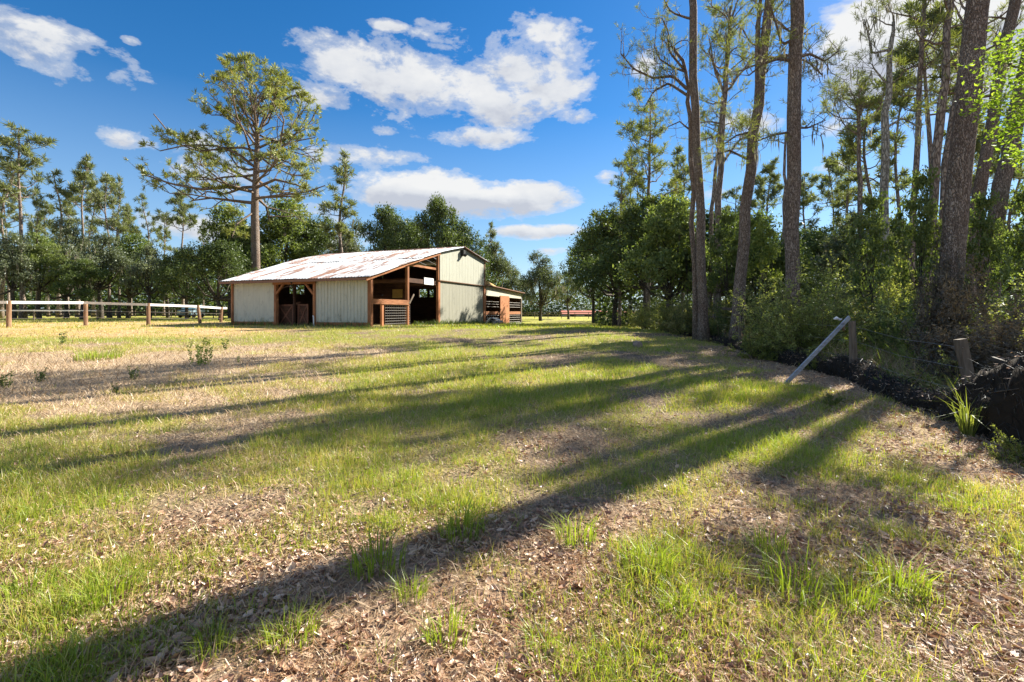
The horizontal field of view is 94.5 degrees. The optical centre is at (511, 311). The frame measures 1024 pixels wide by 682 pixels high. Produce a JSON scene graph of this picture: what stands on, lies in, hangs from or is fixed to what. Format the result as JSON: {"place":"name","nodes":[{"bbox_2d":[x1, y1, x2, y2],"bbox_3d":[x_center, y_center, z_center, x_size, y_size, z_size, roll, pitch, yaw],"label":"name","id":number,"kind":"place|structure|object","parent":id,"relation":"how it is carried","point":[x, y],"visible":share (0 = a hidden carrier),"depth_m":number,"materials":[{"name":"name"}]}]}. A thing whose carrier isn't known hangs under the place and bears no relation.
{"place":"outdoors","nodes":[
{"label":"outdoors","id":0,"kind":"place"},
{"bbox_2d":[0,313,1023,681],"bbox_3d":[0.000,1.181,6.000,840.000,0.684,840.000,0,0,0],"label":"ground","id":1,"kind":"structure","parent":0,"point":[438,461],"depth_m":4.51,"materials":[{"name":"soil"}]},
{"bbox_2d":[0,168,29,317],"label":"pine tree","id":2,"kind":"object","parent":1,"relation":"on","point":[3,229],"visible":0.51,"depth_m":61.96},
{"bbox_2d":[0,232,48,317],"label":"oak tree","id":3,"kind":"object","parent":1,"relation":"on","point":[12,260],"visible":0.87,"depth_m":51.56,"materials":[{"name":"green plant"}]},
{"bbox_2d":[0,117,59,318],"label":"pine tree","id":4,"kind":"object","parent":1,"relation":"on","point":[18,165],"visible":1,"depth_m":57.37,"materials":[{"name":"plant"}]},
{"bbox_2d":[26,184,49,317],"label":"pine tree","id":5,"kind":"object","parent":1,"relation":"on","point":[37,202],"visible":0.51,"depth_m":65.76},
{"bbox_2d":[2,229,74,318],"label":"broadleaf tree","id":6,"kind":"object","parent":1,"relation":"on","point":[54,273],"visible":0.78,"depth_m":53.73,"materials":[{"name":"green plant"}]},
{"bbox_2d":[0,548,78,605],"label":"grass tussock","id":7,"kind":"object","parent":1,"relation":"on","point":[13,592],"depth_m":2.50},
{"bbox_2d":[42,168,78,317],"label":"pine tree","id":8,"kind":"object","parent":1,"relation":"on","point":[65,203],"visible":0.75,"depth_m":68.19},
{"bbox_2d":[26,214,111,317],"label":"oak tree","id":9,"kind":"object","parent":1,"relation":"on","point":[71,248],"visible":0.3,"depth_m":59.73,"materials":[{"name":"green plant"}]},
{"bbox_2d":[47,257,111,318],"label":"broadleaf tree","id":10,"kind":"object","parent":1,"relation":"on","point":[82,291],"visible":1,"depth_m":51.39,"materials":[{"name":"green plant"}]},
{"bbox_2d":[59,152,112,316],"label":"pine tree","id":11,"kind":"object","parent":1,"relation":"on","point":[78,186],"visible":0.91,"depth_m":69.57,"materials":[{"name":"plant"}]},
{"bbox_2d":[59,231,137,318],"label":"oak tree","id":12,"kind":"object","parent":1,"relation":"on","point":[120,261],"visible":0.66,"depth_m":55.82,"materials":[{"name":"green plant"}]},
{"bbox_2d":[44,555,161,611],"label":"grass tussock","id":13,"kind":"object","parent":1,"relation":"on","point":[104,594],"depth_m":2.43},
{"bbox_2d":[83,171,130,317],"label":"pine tree","id":14,"kind":"object","parent":1,"relation":"on","point":[99,194],"visible":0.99,"depth_m":61.70,"materials":[{"name":"plant"}]},
{"bbox_2d":[0,301,226,327],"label":"rail fence","id":15,"kind":"object","parent":1,"relation":"on","point":[8,318],"visible":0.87,"depth_m":28.61,"materials":[{"name":"white wood"}]},
{"bbox_2d":[104,174,128,317],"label":"pine tree","id":16,"kind":"object","parent":1,"relation":"on","point":[118,191],"visible":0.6,"depth_m":63.87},
{"bbox_2d":[18,309,227,317],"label":"rail fence","id":17,"kind":"object","parent":1,"relation":"on","point":[171,315],"visible":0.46,"depth_m":60.95,"materials":[{"name":"brown wood"}]},
{"bbox_2d":[91,232,159,317],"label":"broadleaf tree","id":18,"kind":"object","parent":1,"relation":"on","point":[132,239],"visible":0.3,"depth_m":59.54,"materials":[{"name":"green plant"}]},
{"bbox_2d":[111,242,173,318],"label":"oak tree","id":19,"kind":"object","parent":1,"relation":"on","point":[142,268],"visible":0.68,"depth_m":53.33,"materials":[{"name":"green plant"}]},
{"bbox_2d":[155,188,198,316],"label":"pine tree","id":20,"kind":"object","parent":1,"relation":"on","point":[178,200],"visible":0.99,"depth_m":73.78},
{"bbox_2d":[148,247,224,319],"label":"oak tree","id":21,"kind":"object","parent":1,"relation":"on","point":[164,275],"visible":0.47,"depth_m":49.09,"materials":[{"name":"green plant"}]},
{"bbox_2d":[173,605,253,663],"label":"grass tussock","id":22,"kind":"object","parent":1,"relation":"on","point":[202,641],"depth_m":2.11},
{"bbox_2d":[168,236,266,319],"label":"oak tree","id":23,"kind":"object","parent":1,"relation":"on","point":[213,255],"visible":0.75,"depth_m":45.77,"materials":[{"name":"green plant"}]},
{"bbox_2d":[124,50,331,271],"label":"pine tree","id":24,"kind":"object","parent":1,"relation":"on","point":[274,87],"visible":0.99,"depth_m":48.56,"materials":[{"name":"green plant"}]},
{"bbox_2d":[197,201,262,317],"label":"broadleaf tree","id":25,"kind":"object","parent":1,"relation":"on","point":[216,224],"visible":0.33,"depth_m":58.94,"materials":[{"name":"green plant"}]},
{"bbox_2d":[240,197,321,288],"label":"broadleaf tree","id":26,"kind":"object","parent":1,"relation":"on","point":[272,251],"visible":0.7,"depth_m":60.25,"materials":[{"name":"green plant"}]},
{"bbox_2d":[241,587,339,657],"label":"grass tussock","id":27,"kind":"object","parent":1,"relation":"on","point":[288,629],"depth_m":2.17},
{"bbox_2d":[276,212,337,293],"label":"oak tree","id":28,"kind":"object","parent":1,"relation":"on","point":[317,237],"visible":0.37,"depth_m":64.22,"materials":[{"name":"green plant"}]},
{"bbox_2d":[314,147,359,252],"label":"pine tree","id":29,"kind":"object","parent":1,"relation":"on","point":[339,225],"visible":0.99,"depth_m":59.70,"materials":[{"name":"plant"}]},
{"bbox_2d":[326,217,366,253],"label":"oak tree","id":30,"kind":"object","parent":1,"relation":"on","point":[353,247],"visible":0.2,"depth_m":62.98,"materials":[{"name":"green plant"}]},
{"bbox_2d":[219,246,523,326],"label":"barn","id":31,"kind":"structure","parent":1,"relation":"on","point":[352,287],"depth_m":32.48,"materials":[{"name":"beige metal"}]},
{"bbox_2d":[226,317,525,326],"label":"wall weeds","id":32,"kind":"object","parent":1,"relation":"on","point":[418,322],"depth_m":29.29,"materials":[{"name":"green plant"}]},
{"bbox_2d":[325,513,433,581],"bbox_3d":[-0.758,1.356,2.745,0.673,0.304,0.629,0,0,-4],"label":"grass tussock","id":33,"kind":"object","parent":1,"relation":"on","point":[370,567],"depth_m":2.74,"materials":[{"name":"plant"}]},
{"bbox_2d":[355,202,418,278],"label":"oak tree","id":34,"kind":"object","parent":1,"relation":"on","point":[390,222],"visible":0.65,"depth_m":56.62,"materials":[{"name":"green plant"}]},
{"bbox_2d":[377,564,439,605],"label":"grass tussock","id":35,"kind":"object","parent":1,"relation":"on","point":[414,589],"depth_m":2.49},
{"bbox_2d":[411,192,471,265],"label":"oak tree","id":36,"kind":"object","parent":1,"relation":"on","point":[439,213],"visible":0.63,"depth_m":56.88,"materials":[{"name":"green plant"}]},
{"bbox_2d":[405,592,485,654],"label":"grass tussock","id":37,"kind":"object","parent":1,"relation":"on","point":[455,624],"depth_m":2.16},
{"bbox_2d":[416,484,495,544],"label":"grass tussock","id":38,"kind":"object","parent":1,"relation":"on","point":[467,517],"depth_m":3.20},
{"bbox_2d":[438,216,498,284],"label":"oak tree","id":39,"kind":"object","parent":1,"relation":"on","point":[467,230],"visible":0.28,"depth_m":59.23,"materials":[{"name":"green plant"}]},
{"bbox_2d":[484,238,520,286],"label":"oak tree","id":40,"kind":"object","parent":1,"relation":"on","point":[503,265],"visible":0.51,"depth_m":63.42,"materials":[{"name":"green plant"}]},
{"bbox_2d":[0,317,1023,681],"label":"grass","id":41,"kind":"structure","parent":1,"relation":"on","point":[44,671],"depth_m":3.98,"materials":[{"name":"plant"}]},
{"bbox_2d":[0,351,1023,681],"bbox_3d":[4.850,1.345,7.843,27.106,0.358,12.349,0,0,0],"label":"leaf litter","id":42,"kind":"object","parent":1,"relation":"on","point":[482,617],"visible":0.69,"depth_m":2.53,"materials":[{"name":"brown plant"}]},
{"bbox_2d":[0,222,1023,325],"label":"distant woods","id":43,"kind":"object","parent":1,"relation":"on","point":[601,314],"visible":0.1,"depth_m":97.66,"materials":[{"name":"green wood"}]},
{"bbox_2d":[0,384,1023,681],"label":"fallen twigs","id":44,"kind":"object","parent":1,"relation":"on","point":[520,570],"visible":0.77,"depth_m":2.69,"materials":[{"name":"brown wood"}]},
{"bbox_2d":[516,249,571,320],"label":"oak tree","id":45,"kind":"object","parent":1,"relation":"on","point":[542,276],"visible":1,"depth_m":75.28,"materials":[{"name":"green plant"}]},
{"bbox_2d":[536,508,608,549],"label":"grass tussock","id":46,"kind":"object","parent":1,"relation":"on","point":[590,532],"depth_m":3.08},
{"bbox_2d":[556,230,626,322],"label":"oak tree","id":47,"kind":"object","parent":1,"relation":"on","point":[589,296],"visible":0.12,"depth_m":62.16,"materials":[{"name":"green plant"}]},
{"bbox_2d":[563,204,666,325],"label":"oak tree","id":48,"kind":"object","parent":1,"relation":"on","point":[590,235],"visible":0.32,"depth_m":44.69,"materials":[{"name":"green plant"}]},
{"bbox_2d":[592,150,647,325],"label":"pine tree","id":49,"kind":"object","parent":1,"relation":"on","point":[621,195],"visible":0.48,"depth_m":43.78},
{"bbox_2d":[570,189,683,315],"bbox_3d":[10.619,-4.030,38.568,12.292,11.425,9.764,0,0,27],"label":"oak tree","id":50,"kind":"object","parent":1,"relation":"on","point":[631,222],"visible":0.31,"depth_m":37.61,"materials":[{"name":"green plant"}]},
{"bbox_2d":[611,87,685,308],"bbox_3d":[10.623,-8.539,38.421,5.707,20.344,5.383,0,0,0],"label":"pine tree","id":51,"kind":"object","parent":1,"relation":"on","point":[650,147],"visible":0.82,"depth_m":37.79,"materials":[{"name":"plant"}]},
{"bbox_2d":[610,526,698,586],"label":"grass tussock","id":52,"kind":"object","parent":1,"relation":"on","point":[651,564],"depth_m":2.72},
{"bbox_2d":[610,0,710,339],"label":"pine tree","id":53,"kind":"object","parent":1,"relation":"on","point":[670,49],"visible":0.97,"depth_m":18.83,"materials":[{"name":"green plant"}]},
{"bbox_2d":[612,191,711,329],"bbox_3d":[8.832,-2.730,27.159,5.932,8.259,5.349,0,0,-23],"label":"broadleaf tree","id":54,"kind":"object","parent":1,"relation":"on","point":[663,225],"visible":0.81,"depth_m":26.40,"materials":[{"name":"green plant"}]},
{"bbox_2d":[632,288,711,332],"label":"shrub","id":55,"kind":"object","parent":1,"relation":"on","point":[664,317],"visible":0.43,"depth_m":23.96,"materials":[{"name":"green plant"}]},
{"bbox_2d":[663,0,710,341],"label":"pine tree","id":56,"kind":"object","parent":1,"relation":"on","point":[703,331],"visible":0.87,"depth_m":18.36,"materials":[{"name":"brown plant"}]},
{"bbox_2d":[646,290,728,335],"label":"shrub","id":57,"kind":"object","parent":1,"relation":"on","point":[685,320],"visible":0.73,"depth_m":21.29,"materials":[{"name":"green plant"}]},
{"bbox_2d":[665,222,713,313],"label":"sapling","id":58,"kind":"object","parent":1,"relation":"on","point":[688,275],"visible":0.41,"depth_m":25.84,"materials":[{"name":"plant"}]},
{"bbox_2d":[699,77,752,318],"bbox_3d":[11.846,-5.930,26.899,3.377,14.963,2.640,0,0,0],"label":"pine tree","id":59,"kind":"object","parent":1,"relation":"on","point":[713,194],"visible":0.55,"depth_m":26.89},
{"bbox_2d":[705,208,748,315],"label":"sapling","id":60,"kind":"object","parent":1,"relation":"on","point":[730,252],"visible":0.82,"depth_m":19.89,"materials":[{"name":"plant"}]},
{"bbox_2d":[685,0,777,318],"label":"pine tree","id":61,"kind":"object","parent":1,"relation":"on","point":[731,30],"visible":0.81,"depth_m":24.88,"materials":[{"name":"plant"}]},
{"bbox_2d":[716,329,781,360],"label":"shrub","id":62,"kind":"object","parent":1,"relation":"on","point":[763,354],"visible":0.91,"depth_m":12.96,"materials":[{"name":"green plant"}]},
{"bbox_2d":[706,206,806,306],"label":"broadleaf tree","id":63,"kind":"object","parent":1,"relation":"on","point":[759,214],"visible":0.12,"depth_m":24.25,"materials":[{"name":"green plant"}]},
{"bbox_2d":[721,513,801,557],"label":"grass tussock","id":64,"kind":"object","parent":1,"relation":"on","point":[770,545],"depth_m":3.02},
{"bbox_2d":[746,215,782,302],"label":"sapling","id":65,"kind":"object","parent":1,"relation":"on","point":[768,244],"visible":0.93,"depth_m":17.92,"materials":[{"name":"plant"}]},
{"bbox_2d":[751,155,783,285],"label":"pine tree","id":66,"kind":"object","parent":1,"relation":"on","point":[770,167],"visible":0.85,"depth_m":51.41,"materials":[{"name":"plant"}]},
{"bbox_2d":[698,0,848,339],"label":"pine tree","id":67,"kind":"object","parent":1,"relation":"on","point":[744,232],"visible":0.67,"depth_m":16.87,"materials":[{"name":"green plant"}]},
{"bbox_2d":[711,236,845,314],"bbox_3d":[11.806,-0.989,20.882,5.477,4.818,5.103,0,0,0],"label":"oak tree","id":68,"kind":"object","parent":1,"relation":"on","point":[778,262],"visible":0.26,"depth_m":20.09,"materials":[{"name":"green plant"}]},
{"bbox_2d":[699,0,876,317],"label":"pine tree","id":69,"kind":"object","parent":1,"relation":"on","point":[795,42],"visible":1,"depth_m":13.88,"materials":[{"name":"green plant"}]},
{"bbox_2d":[732,284,845,354],"bbox_3d":[7.847,0.280,13.485,2.635,2.129,3.114,0,0,-8],"label":"shrub","id":70,"kind":"object","parent":1,"relation":"on","point":[757,336],"visible":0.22,"depth_m":13.80,"materials":[{"name":"green plant"}]},
{"bbox_2d":[733,530,850,610],"bbox_3d":[1.498,1.379,2.543,0.610,0.304,0.625,0,0,-30],"label":"grass tussock","id":71,"kind":"object","parent":1,"relation":"on","point":[781,586],"depth_m":2.56,"materials":[{"name":"plant"}]},
{"bbox_2d":[746,221,864,299],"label":"oak tree","id":72,"kind":"object","parent":1,"relation":"on","point":[810,238],"visible":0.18,"depth_m":34.79,"materials":[{"name":"green plant"}]},
{"bbox_2d":[799,170,826,233],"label":"pine tree","id":73,"kind":"object","parent":1,"relation":"on","point":[813,178],"visible":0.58,"depth_m":54.43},
{"bbox_2d":[783,316,850,384],"bbox_3d":[6.082,0.766,9.441,1.778,1.361,0.098,0,0,-20],"label":"leaning board","id":74,"kind":"object","parent":1,"relation":"on","point":[813,354],"visible":0.89,"depth_m":9.41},
{"bbox_2d":[729,249,910,357],"bbox_3d":[8.009,-0.094,12.574,4.080,2.981,3.502,0,0,21],"label":"shrub","id":75,"kind":"object","parent":1,"relation":"on","point":[802,327],"visible":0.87,"depth_m":12.19,"materials":[{"name":"green plant"}]},
{"bbox_2d":[624,299,1023,391],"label":"undergrowth","id":76,"kind":"object","parent":1,"relation":"on","point":[901,369],"visible":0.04,"depth_m":10.03,"materials":[{"name":"green plant"}]},
{"bbox_2d":[644,307,1005,386],"bbox_3d":[8.381,0.765,19.505,1.118,1.867,27.217,0,0,6],"label":"wire fence","id":77,"kind":"object","parent":1,"relation":"on","point":[964,358],"visible":0.43,"depth_m":7.03,"materials":[{"name":"grey wood"}]},
{"bbox_2d":[810,155,853,226],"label":"pine tree","id":78,"kind":"object","parent":1,"relation":"on","point":[827,179],"visible":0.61,"depth_m":60.16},
{"bbox_2d":[660,328,1023,447],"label":"black root heap","id":79,"kind":"object","parent":1,"relation":"on","point":[999,388],"visible":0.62,"depth_m":6.38,"materials":[{"name":"soil"}]},
{"bbox_2d":[828,138,867,229],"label":"pine tree","id":80,"kind":"object","parent":1,"relation":"on","point":[848,199],"visible":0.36,"depth_m":47.61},
{"bbox_2d":[801,553,906,619],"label":"grass tussock","id":81,"kind":"object","parent":1,"relation":"on","point":[850,587],"depth_m":2.42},
{"bbox_2d":[801,207,920,299],"bbox_3d":[19.294,-2.196,26.286,6.906,7.329,6.217,0,0,-21],"label":"oak tree","id":82,"kind":"object","parent":1,"relation":"on","point":[837,246],"visible":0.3,"depth_m":25.91,"materials":[{"name":"green plant"}]},
{"bbox_2d":[807,69,926,296],"bbox_3d":[18.886,-5.924,26.135,4.040,14.947,5.585,0,0,-12],"label":"pine tree","id":83,"kind":"object","parent":1,"relation":"on","point":[858,100],"visible":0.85,"depth_m":25.91,"materials":[{"name":"plant"}]},
{"bbox_2d":[827,93,911,296],"bbox_3d":[29.500,-8.135,38.342,6.879,19.521,4.817,0,0,-5],"label":"pine tree","id":84,"kind":"object","parent":1,"relation":"on","point":[850,144],"visible":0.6,"depth_m":38.34,"materials":[{"name":"plant"}]},
{"bbox_2d":[841,188,898,311],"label":"sapling","id":85,"kind":"object","parent":1,"relation":"on","point":[875,228],"visible":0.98,"depth_m":13.92,"materials":[{"name":"plant"}]},
{"bbox_2d":[837,298,931,349],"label":"shrub","id":86,"kind":"object","parent":1,"relation":"on","point":[894,329],"visible":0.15,"depth_m":11.63,"materials":[{"name":"green plant"}]},
{"bbox_2d":[834,0,940,307],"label":"pine tree","id":87,"kind":"object","parent":1,"relation":"on","point":[885,153],"visible":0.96,"depth_m":16.93,"materials":[{"name":"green plant"}]},
{"bbox_2d":[830,275,944,350],"bbox_3d":[9.995,0.283,12.980,2.834,2.609,2.273,0,0,-16],"label":"shrub","id":88,"kind":"object","parent":1,"relation":"on","point":[901,307],"visible":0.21,"depth_m":12.76,"materials":[{"name":"green plant"}]},
{"bbox_2d":[874,67,914,293],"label":"pine tree","id":89,"kind":"object","parent":1,"relation":"on","point":[904,172],"visible":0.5,"depth_m":33.82,"materials":[{"name":"plant"}]},
{"bbox_2d":[827,229,971,324],"bbox_3d":[12.113,-0.553,14.854,3.414,3.992,3.976,0,0,-10],"label":"shrub","id":90,"kind":"object","parent":1,"relation":"on","point":[894,291],"visible":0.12,"depth_m":14.80,"materials":[{"name":"green plant"}]},
{"bbox_2d":[839,535,970,600],"bbox_3d":[2.119,1.395,2.582,0.603,0.264,0.633,0,0,33],"label":"grass tussock","id":91,"kind":"object","parent":1,"relation":"on","point":[928,584],"depth_m":2.56,"materials":[{"name":"plant"}]},
{"bbox_2d":[887,164,941,292],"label":"sapling","id":92,"kind":"object","parent":1,"relation":"on","point":[921,239],"visible":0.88,"depth_m":13.47,"materials":[{"name":"plant"}]},
{"bbox_2d":[873,0,959,299],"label":"pine tree","id":93,"kind":"object","parent":1,"relation":"on","point":[918,91],"visible":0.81,"depth_m":20.95,"materials":[{"name":"plant"}]},
{"bbox_2d":[888,0,989,300],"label":"pine tree","id":94,"kind":"object","parent":1,"relation":"on","point":[946,59],"visible":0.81,"depth_m":19.87,"materials":[{"name":"plant"}]},
{"bbox_2d":[870,0,1014,295],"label":"pine tree","id":95,"kind":"object","parent":1,"relation":"on","point":[904,101],"visible":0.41,"depth_m":29.70,"materials":[{"name":"plant"}]},
{"bbox_2d":[917,374,988,436],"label":"strap leaf plant","id":96,"kind":"object","parent":1,"relation":"on","point":[966,427],"visible":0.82,"depth_m":5.67,"materials":[{"name":"green plant"}]},
{"bbox_2d":[898,252,1010,370],"bbox_3d":[8.208,0.247,8.784,1.998,2.679,1.590,0,0,-45],"label":"shrub","id":97,"kind":"object","parent":1,"relation":"on","point":[949,304],"visible":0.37,"depth_m":8.59,"materials":[{"name":"plant"}]},
{"bbox_2d":[904,292,1023,385],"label":"shrub","id":98,"kind":"object","parent":1,"relation":"on","point":[1000,347],"visible":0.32,"depth_m":7.64,"materials":[{"name":"plant"}]},
{"bbox_2d":[939,0,989,300],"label":"pine tree","id":99,"kind":"object","parent":1,"relation":"on","point":[957,200],"visible":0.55,"depth_m":12.41,"materials":[{"name":"brown plant"}]},
{"bbox_2d":[912,225,975,320],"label":"shrub","id":100,"kind":"object","parent":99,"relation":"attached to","point":[935,290],"visible":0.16,"depth_m":12.36,"materials":[{"name":"plant"}]},
{"bbox_2d":[913,0,1023,259],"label":"pine tree","id":101,"kind":"object","parent":1,"relation":"on","point":[944,161],"visible":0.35,"depth_m":23.93,"materials":[{"name":"plant"}]},
{"bbox_2d":[919,297,1023,378],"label":"shrub","id":102,"kind":"object","parent":1,"relation":"on","point":[945,360],"visible":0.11,"depth_m":7.96,"materials":[{"name":"green plant"}]},
{"bbox_2d":[925,0,1021,300],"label":"pine tree","id":103,"kind":"object","parent":1,"relation":"on","point":[981,180],"visible":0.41,"depth_m":19.85,"materials":[{"name":"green plant"}]},
{"bbox_2d":[932,28,1023,172],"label":"sapling","id":104,"kind":"object","parent":1,"relation":"on","point":[990,57],"visible":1,"depth_m":8.36,"materials":[{"name":"plant"}]},
{"bbox_2d":[964,188,1015,304],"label":"sapling","id":105,"kind":"object","parent":1,"relation":"on","point":[985,221],"visible":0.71,"depth_m":13.85,"materials":[{"name":"plant"}]},
{"bbox_2d":[974,91,1023,305],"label":"pine tree","id":106,"kind":"object","parent":1,"relation":"on","point":[997,154],"visible":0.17,"depth_m":33.94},
{"bbox_2d":[977,424,1023,466],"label":"shrub","id":107,"kind":"object","parent":1,"relation":"on","point":[1017,450],"visible":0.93,"depth_m":4.76,"materials":[{"name":"green plant"}]},
{"bbox_2d":[978,45,1023,304],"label":"pine tree","id":108,"kind":"object","parent":1,"relation":"on","point":[1002,181],"visible":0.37,"depth_m":15.87,"materials":[{"name":"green plant"}]},
{"bbox_2d":[998,179,1023,281],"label":"sapling","id":109,"kind":"object","parent":1,"relation":"on","point":[1017,238],"visible":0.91,"depth_m":15.18,"materials":[{"name":"plant"}]},
{"bbox_2d":[0,0,1023,311],"label":"sky","id":110,"kind":"structure","parent":0,"point":[507,111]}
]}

